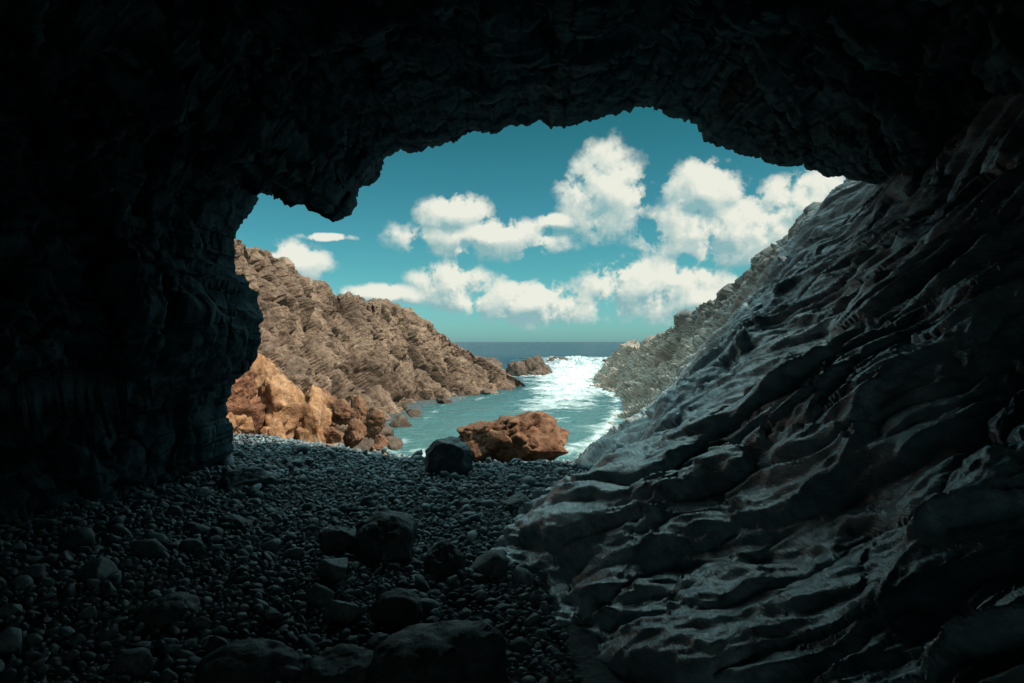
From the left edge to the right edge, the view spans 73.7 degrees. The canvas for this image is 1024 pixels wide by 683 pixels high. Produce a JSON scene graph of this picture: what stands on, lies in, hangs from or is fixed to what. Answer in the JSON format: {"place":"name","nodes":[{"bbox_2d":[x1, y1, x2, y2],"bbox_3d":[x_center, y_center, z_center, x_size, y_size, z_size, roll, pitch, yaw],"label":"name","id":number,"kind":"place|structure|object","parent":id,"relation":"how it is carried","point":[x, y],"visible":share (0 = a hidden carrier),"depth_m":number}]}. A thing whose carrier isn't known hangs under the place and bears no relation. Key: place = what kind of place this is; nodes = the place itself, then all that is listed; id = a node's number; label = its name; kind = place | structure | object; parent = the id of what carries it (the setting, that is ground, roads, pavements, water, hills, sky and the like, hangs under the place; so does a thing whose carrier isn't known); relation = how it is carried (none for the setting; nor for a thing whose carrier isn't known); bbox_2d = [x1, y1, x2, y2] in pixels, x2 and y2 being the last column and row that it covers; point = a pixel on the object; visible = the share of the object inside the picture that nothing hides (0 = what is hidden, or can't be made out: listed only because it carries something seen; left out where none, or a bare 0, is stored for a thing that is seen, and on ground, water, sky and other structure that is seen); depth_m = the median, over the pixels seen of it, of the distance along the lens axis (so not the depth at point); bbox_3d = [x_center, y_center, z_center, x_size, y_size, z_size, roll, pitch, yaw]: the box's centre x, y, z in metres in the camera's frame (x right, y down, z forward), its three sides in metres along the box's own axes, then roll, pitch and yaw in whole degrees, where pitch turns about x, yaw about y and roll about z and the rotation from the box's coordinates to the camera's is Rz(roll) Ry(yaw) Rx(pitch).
{"place":"outdoors","nodes":[
{"label":"outdoors","id":0,"kind":"place"},
{"bbox_2d":[0,396,636,682],"bbox_3d":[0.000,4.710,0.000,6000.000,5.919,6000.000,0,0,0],"label":"ground","id":1,"kind":"structure","parent":0,"point":[590,666],"depth_m":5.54},
{"bbox_2d":[135,591,199,632],"bbox_3d":[-2.615,2.080,5.194,0.385,0.309,0.480,0,0,0],"label":"boulder","id":2,"kind":"object","parent":1,"relation":"on","point":[163,613],"visible":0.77,"depth_m":5.07},
{"bbox_2d":[214,514,259,534],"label":"boulder","id":3,"kind":"object","parent":1,"relation":"on","point":[236,522],"visible":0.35,"depth_m":7.21},
{"bbox_2d":[226,412,255,435],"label":"orange boulder","id":4,"kind":"object","parent":1,"relation":"on","point":[243,424],"visible":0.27,"depth_m":16.00},
{"bbox_2d":[193,638,302,682],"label":"boulder","id":5,"kind":"object","parent":1,"relation":"on","point":[258,660],"visible":0.93,"depth_m":4.28},
{"bbox_2d":[218,466,277,492],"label":"boulder","id":6,"kind":"object","parent":1,"relation":"on","point":[237,479],"visible":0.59,"depth_m":9.13},
{"bbox_2d":[260,419,285,438],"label":"orange boulder","id":7,"kind":"object","parent":1,"relation":"on","point":[276,429],"visible":0.34,"depth_m":16.74},
{"bbox_2d":[257,372,311,438],"bbox_3d":[-6.064,2.045,17.629,1.283,2.476,1.529,0,0,44],"label":"orange boulder","id":8,"kind":"object","parent":1,"relation":"on","point":[281,396],"visible":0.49,"depth_m":17.32},
{"bbox_2d":[294,393,331,443],"bbox_3d":[-5.368,2.370,18.067,1.035,2.028,1.099,0,0,0],"label":"orange boulder","id":9,"kind":"object","parent":1,"relation":"on","point":[314,423],"visible":0.6,"depth_m":17.73},
{"bbox_2d":[305,385,328,405],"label":"orange boulder","id":10,"kind":"object","parent":1,"relation":"on","point":[323,396],"visible":0.21,"depth_m":19.03},
{"bbox_2d":[304,385,336,426],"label":"orange boulder","id":11,"kind":"object","parent":1,"relation":"on","point":[333,398],"visible":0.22,"depth_m":21.28},
{"bbox_2d":[292,644,372,682],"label":"boulder","id":12,"kind":"object","parent":1,"relation":"on","point":[344,663],"visible":0.77,"depth_m":4.11},
{"bbox_2d":[323,426,343,443],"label":"orange boulder","id":13,"kind":"object","parent":1,"relation":"on","point":[332,435],"visible":0.62,"depth_m":18.20},
{"bbox_2d":[318,525,355,553],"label":"boulder","id":14,"kind":"object","parent":1,"relation":"on","point":[335,538],"visible":0.82,"depth_m":6.77},
{"bbox_2d":[343,418,366,448],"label":"orange boulder","id":15,"kind":"object","parent":1,"relation":"on","point":[355,433],"visible":0.97,"depth_m":18.96},
{"bbox_2d":[350,395,368,421],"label":"orange boulder","id":16,"kind":"object","parent":1,"relation":"on","point":[359,406],"visible":0.45,"depth_m":23.85},
{"bbox_2d":[353,437,373,451],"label":"shore rock","id":17,"kind":"object","parent":1,"relation":"on","point":[365,443],"visible":0.08,"depth_m":28.80},
{"bbox_2d":[363,408,385,439],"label":"orange boulder","id":18,"kind":"object","parent":1,"relation":"on","point":[374,422],"visible":0.83,"depth_m":22.70},
{"bbox_2d":[369,443,386,452],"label":"orange boulder","id":19,"kind":"object","parent":1,"relation":"on","point":[377,446],"visible":0.48,"depth_m":18.77},
{"bbox_2d":[364,425,393,437],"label":"shore rock","id":20,"kind":"object","parent":1,"relation":"on","point":[387,431],"visible":0.13,"depth_m":33.63},
{"bbox_2d":[374,434,388,446],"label":"orange boulder","id":21,"kind":"object","parent":1,"relation":"on","point":[380,438],"visible":0.57,"depth_m":20.68},
{"bbox_2d":[352,510,417,566],"bbox_3d":[-1.291,2.012,6.863,0.638,0.608,0.681,0,0,0],"label":"boulder","id":22,"kind":"object","parent":1,"relation":"on","point":[389,533],"visible":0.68,"depth_m":6.65},
{"bbox_2d":[369,588,422,631],"bbox_3d":[-0.900,2.073,5.288,0.426,0.290,0.398,0,0,0],"label":"boulder","id":23,"kind":"object","parent":1,"relation":"on","point":[392,610],"visible":0.96,"depth_m":5.18},
{"bbox_2d":[390,414,411,426],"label":"shore rock","id":24,"kind":"object","parent":1,"relation":"on","point":[399,420],"visible":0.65,"depth_m":39.55},
{"bbox_2d":[406,409,421,416],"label":"shore rock","id":25,"kind":"object","parent":1,"relation":"on","point":[413,412],"visible":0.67,"depth_m":45.60},
{"bbox_2d":[363,619,510,682],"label":"boulder","id":26,"kind":"object","parent":1,"relation":"on","point":[455,651],"visible":0.98,"depth_m":4.08},
{"bbox_2d":[423,540,465,578],"bbox_3d":[-0.623,2.030,6.301,0.382,0.365,0.372,0,0,0],"label":"boulder","id":27,"kind":"object","parent":1,"relation":"on","point":[443,558],"visible":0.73,"depth_m":6.18},
{"bbox_2d":[424,436,472,477],"bbox_3d":[-1.031,1.979,11.237,0.812,0.802,0.700,0,0,0],"label":"boulder","id":28,"kind":"object","parent":1,"relation":"on","point":[451,454],"visible":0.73,"depth_m":10.96},
{"bbox_2d":[457,411,568,462],"bbox_3d":[0.028,2.208,13.953,1.943,1.595,1.938,0,0,42],"label":"brown boulder","id":29,"kind":"object","parent":1,"relation":"on","point":[530,436],"visible":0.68,"depth_m":13.48},
{"bbox_2d":[501,492,529,514],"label":"boulder","id":30,"kind":"object","parent":1,"relation":"on","point":[511,504],"visible":0.53,"depth_m":8.44},
{"bbox_2d":[226,239,524,448],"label":"cliff","id":31,"kind":"structure","parent":0,"point":[386,357],"depth_m":44.89},
{"bbox_2d":[251,353,287,396],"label":"orange boulder","id":32,"kind":"object","parent":31,"relation":"on","point":[262,366],"visible":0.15,"depth_m":18.32},
{"bbox_2d":[330,398,358,424],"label":"orange boulder","id":33,"kind":"object","parent":31,"relation":"on","point":[343,412],"visible":0.94,"depth_m":20.24},
{"bbox_2d":[0,0,1023,529],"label":"sea cave","id":34,"kind":"structure","parent":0,"point":[150,150],"depth_m":8.03},
{"bbox_2d":[386,342,641,460],"bbox_3d":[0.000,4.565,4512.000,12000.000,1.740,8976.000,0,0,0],"label":"sea","id":35,"kind":"structure","parent":0,"point":[572,401],"depth_m":56.45},
{"bbox_2d":[386,436,402,449],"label":"shore rock","id":36,"kind":"object","parent":35,"relation":"in","point":[395,443],"visible":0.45,"depth_m":31.79},
{"bbox_2d":[435,394,450,403],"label":"shore rock","id":37,"kind":"object","parent":35,"relation":"in","point":[442,399],"visible":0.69,"depth_m":55.61},
{"bbox_2d":[480,389,490,394],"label":"shore rock","id":38,"kind":"object","parent":35,"relation":"in","point":[484,391],"visible":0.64,"depth_m":63.59},
{"bbox_2d":[480,356,504,369],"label":"rock islet","id":39,"kind":"object","parent":35,"relation":"in","point":[494,360],"visible":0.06,"depth_m":111.47},
{"bbox_2d":[505,361,527,375],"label":"rock islet","id":40,"kind":"object","parent":35,"relation":"in","point":[515,368],"visible":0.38,"depth_m":98.40},
{"bbox_2d":[521,355,552,375],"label":"rock islet","id":41,"kind":"object","parent":35,"relation":"in","point":[535,365],"visible":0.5,"depth_m":102.67},
{"bbox_2d":[547,356,567,360],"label":"rock islet","id":42,"kind":"object","parent":35,"relation":"in","point":[555,357],"visible":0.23,"depth_m":169.91},
{"bbox_2d":[236,106,845,341],"label":"sky","id":43,"kind":"structure","parent":0,"point":[607,228]},
{"bbox_2d":[491,93,1023,682],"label":"rock slope","id":44,"kind":"structure","parent":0,"point":[805,457],"depth_m":4.81}
]}

